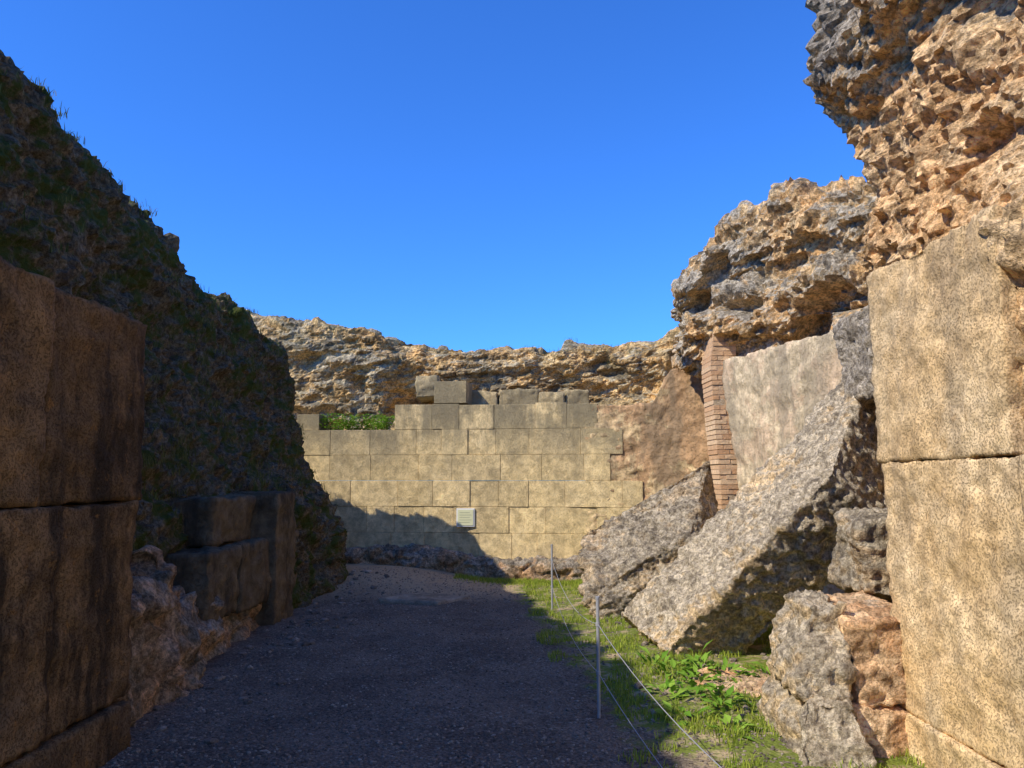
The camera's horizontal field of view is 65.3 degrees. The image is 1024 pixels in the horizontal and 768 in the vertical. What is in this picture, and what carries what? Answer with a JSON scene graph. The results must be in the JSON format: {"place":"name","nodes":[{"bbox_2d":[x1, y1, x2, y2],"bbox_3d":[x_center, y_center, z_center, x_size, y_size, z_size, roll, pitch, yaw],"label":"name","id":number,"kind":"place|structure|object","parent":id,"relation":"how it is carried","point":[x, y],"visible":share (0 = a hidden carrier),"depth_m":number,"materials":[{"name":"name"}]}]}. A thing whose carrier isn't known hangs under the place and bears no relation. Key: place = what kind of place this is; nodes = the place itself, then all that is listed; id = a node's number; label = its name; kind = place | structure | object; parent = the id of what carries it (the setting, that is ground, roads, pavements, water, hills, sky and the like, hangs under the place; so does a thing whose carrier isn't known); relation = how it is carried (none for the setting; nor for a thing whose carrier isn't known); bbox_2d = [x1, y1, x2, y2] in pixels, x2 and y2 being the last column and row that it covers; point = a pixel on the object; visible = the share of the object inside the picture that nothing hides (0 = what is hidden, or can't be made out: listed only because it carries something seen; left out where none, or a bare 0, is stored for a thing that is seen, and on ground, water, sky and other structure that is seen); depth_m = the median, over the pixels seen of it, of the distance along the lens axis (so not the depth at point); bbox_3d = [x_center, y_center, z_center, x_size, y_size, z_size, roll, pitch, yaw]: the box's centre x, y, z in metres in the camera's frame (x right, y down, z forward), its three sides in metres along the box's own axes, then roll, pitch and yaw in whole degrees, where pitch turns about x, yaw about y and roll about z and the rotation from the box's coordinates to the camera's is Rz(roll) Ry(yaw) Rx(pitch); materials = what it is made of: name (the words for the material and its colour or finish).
{"place":"outdoors","nodes":[
{"label":"outdoors","id":0,"kind":"place"},
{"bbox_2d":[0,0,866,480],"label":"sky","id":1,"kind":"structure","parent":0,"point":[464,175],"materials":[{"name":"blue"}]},
{"bbox_2d":[99,563,925,767],"bbox_3d":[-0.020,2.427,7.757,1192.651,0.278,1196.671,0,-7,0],"label":"ground","id":2,"kind":"structure","parent":0,"point":[259,635],"depth_m":5.93,"materials":[{"name":"grey gravel"}]},
{"bbox_2d":[0,255,146,767],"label":"stone block pier","id":3,"kind":"structure","parent":2,"relation":"on","point":[72,406],"depth_m":4.18,"materials":[{"name":"brown stone"}]},
{"bbox_2d":[0,49,349,609],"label":"rubble embankment wall","id":4,"kind":"structure","parent":2,"relation":"on","point":[36,149],"depth_m":8.18,"materials":[{"name":"brown stone"}]},
{"bbox_2d":[0,67,637,512],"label":"wall grass","id":5,"kind":"structure","parent":4,"relation":"on","point":[274,347],"depth_m":8.64,"materials":[{"name":"green plant"}]},
{"bbox_2d":[115,545,261,726],"bbox_3d":[-3.149,2.203,8.689,1.254,1.309,8.086,0,-7,-4],"label":"rubble footing","id":6,"kind":"object","parent":2,"relation":"on","point":[177,642],"visible":0.27,"depth_m":5.88,"materials":[{"name":"brown stone"}]},
{"bbox_2d":[163,490,298,625],"bbox_3d":[-3.049,2.032,9.099,0.966,1.625,4.131,0,-7,0],"label":"stone block stack","id":7,"kind":"object","parent":2,"relation":"on","point":[239,556],"visible":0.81,"depth_m":8.10,"materials":[{"name":"stone"}]},
{"bbox_2d":[378,592,469,604],"bbox_3d":[-1.156,2.882,10.560,0.962,0.162,0.742,-3,-8,25],"label":"paving stone","id":8,"kind":"object","parent":2,"relation":"on","point":[422,598],"visible":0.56,"depth_m":10.44,"materials":[{"name":"grey stone"}]},
{"bbox_2d":[345,543,584,580],"bbox_3d":[-2.380,2.993,13.231,9.351,0.794,0.531,-1,-7,9],"label":"wall foundation","id":9,"kind":"object","parent":2,"relation":"on","point":[425,556],"depth_m":12.93,"materials":[{"name":"grey stone"}]},
{"bbox_2d":[297,381,642,559],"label":"ashlar wall","id":10,"kind":"structure","parent":2,"relation":"on","point":[527,481],"depth_m":13.35,"materials":[{"name":"stone"}]},
{"bbox_2d":[319,411,394,429],"bbox_3d":[-2.648,0.650,14.047,1.671,0.346,0.660,0,-7,0],"label":"bush","id":11,"kind":"object","parent":10,"relation":"on","point":[381,425],"visible":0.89,"depth_m":14.00,"materials":[{"name":"green plant"}]},
{"bbox_2d":[246,309,679,429],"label":"rubble upper wall","id":12,"kind":"structure","parent":10,"relation":"on","point":[331,371],"depth_m":15.01,"materials":[{"name":"stone"}]},
{"bbox_2d":[456,508,474,526],"bbox_3d":[-0.770,2.217,13.274,0.300,0.300,0.098,0,-7,0],"label":"information sign","id":13,"kind":"object","parent":10,"relation":"attached to","point":[465,517],"visible":1,"depth_m":13.23,"materials":[{"name":"paint"}]},
{"bbox_2d":[415,375,589,404],"bbox_3d":[-0.255,0.225,14.510,3.356,0.868,1.150,-2,-7,15],"label":"masonry remnant","id":14,"kind":"object","parent":10,"relation":"on","point":[424,386],"visible":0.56,"depth_m":14.09,"materials":[{"name":"stone"}]},
{"bbox_2d":[388,404,616,429],"bbox_3d":[-1.702,0.944,14.634,10.456,0.964,1.944,-1,-7,8],"label":"ledge rubble","id":15,"kind":"object","parent":10,"relation":"on","point":[392,427],"depth_m":13.83,"materials":[{"name":"stone"}]},
{"bbox_2d":[551,544,721,767],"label":"wire fence","id":16,"kind":"object","parent":2,"relation":"on","point":[598,628],"visible":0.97,"depth_m":5.40,"materials":[{"name":"metal"}]},
{"bbox_2d":[577,461,717,619],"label":"fallen concrete block","id":17,"kind":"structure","parent":2,"relation":"on","point":[625,557],"depth_m":9.63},
{"bbox_2d":[585,368,709,533],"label":"rendered wall","id":18,"kind":"structure","parent":2,"relation":"on","point":[665,441],"depth_m":12.85,"materials":[{"name":"brown paint"}]},
{"bbox_2d":[635,640,770,740],"bbox_3d":[1.550,2.168,5.793,1.288,0.295,2.228,0,-7,0],"label":"weed plant","id":19,"kind":"object","parent":2,"relation":"on","point":[670,683],"visible":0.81,"depth_m":5.91,"materials":[{"name":"green plant"}]},
{"bbox_2d":[695,666,768,697],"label":"rubble stones","id":20,"kind":"object","parent":2,"relation":"on","point":[756,682],"visible":0.3,"depth_m":5.99,"materials":[{"name":"beige stone"}]},
{"bbox_2d":[621,376,885,654],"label":"fallen concrete slab","id":21,"kind":"structure","parent":2,"relation":"on","point":[756,550],"depth_m":7.06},
{"bbox_2d":[832,305,874,404],"bbox_3d":[3.550,-0.207,7.413,0.858,0.981,0.808,0,-7,0],"label":"boulder","id":22,"kind":"object","parent":21,"relation":"on","point":[852,336],"visible":0.3,"depth_m":7.43,"materials":[{"name":"grey stone"}]},
{"bbox_2d":[722,332,891,602],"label":"plastered wall","id":23,"kind":"structure","parent":2,"relation":"on","point":[773,395],"depth_m":9.51,"materials":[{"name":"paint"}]},
{"bbox_2d":[756,589,876,767],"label":"weathered boulder","id":24,"kind":"object","parent":2,"relation":"on","point":[804,704],"visible":0.93,"depth_m":4.62,"materials":[{"name":"stone"}]},
{"bbox_2d":[825,590,909,757],"bbox_3d":[2.166,1.842,4.997,0.599,1.007,0.954,0,-7,0],"label":"pink boulder","id":25,"kind":"object","parent":2,"relation":"on","point":[869,628],"visible":0.34,"depth_m":4.60,"materials":[{"name":"stone"}]},
{"bbox_2d":[827,507,889,595],"bbox_3d":[2.616,1.173,5.543,0.710,0.643,0.822,0,-7,0],"label":"boulder","id":26,"kind":"object","parent":25,"relation":"on","point":[858,562],"visible":0.4,"depth_m":5.37,"materials":[{"name":"stone"}]},
{"bbox_2d":[866,205,1023,767],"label":"sandstone block pier","id":27,"kind":"structure","parent":2,"relation":"on","point":[947,342],"depth_m":4.06,"materials":[{"name":"beige stone"}]},
{"bbox_2d":[978,192,1023,418],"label":"eroded block","id":28,"kind":"structure","parent":27,"relation":"on","point":[1005,230],"depth_m":3.64,"materials":[{"name":"beige stone"}]},
{"bbox_3d":[3.879,0.858,8.415,1.933,3.689,7.962,0,-7,0],"label":"rubble side wall","id":29,"kind":"object","parent":2,"relation":"on","visible":0},
{"bbox_2d":[670,175,877,380],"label":"eroded rubble wall","id":30,"kind":"structure","parent":29,"relation":"on","point":[780,265],"depth_m":10.08,"materials":[{"name":"beige stone"}]},
{"bbox_2d":[701,334,738,510],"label":"brick pier","id":31,"kind":"structure","parent":30,"relation":"attached to","point":[718,351],"depth_m":10.84,"materials":[{"name":"brown brick"}]},
{"bbox_2d":[802,0,1023,284],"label":"overhanging rubble wall","id":32,"kind":"structure","parent":29,"relation":"on","point":[921,102],"depth_m":5.27,"materials":[{"name":"beige stone"}]},
{"bbox_2d":[453,572,925,767],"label":"grass","id":33,"kind":"structure","parent":0,"point":[575,584],"depth_m":6.31,"materials":[{"name":"green plant"}]}
]}

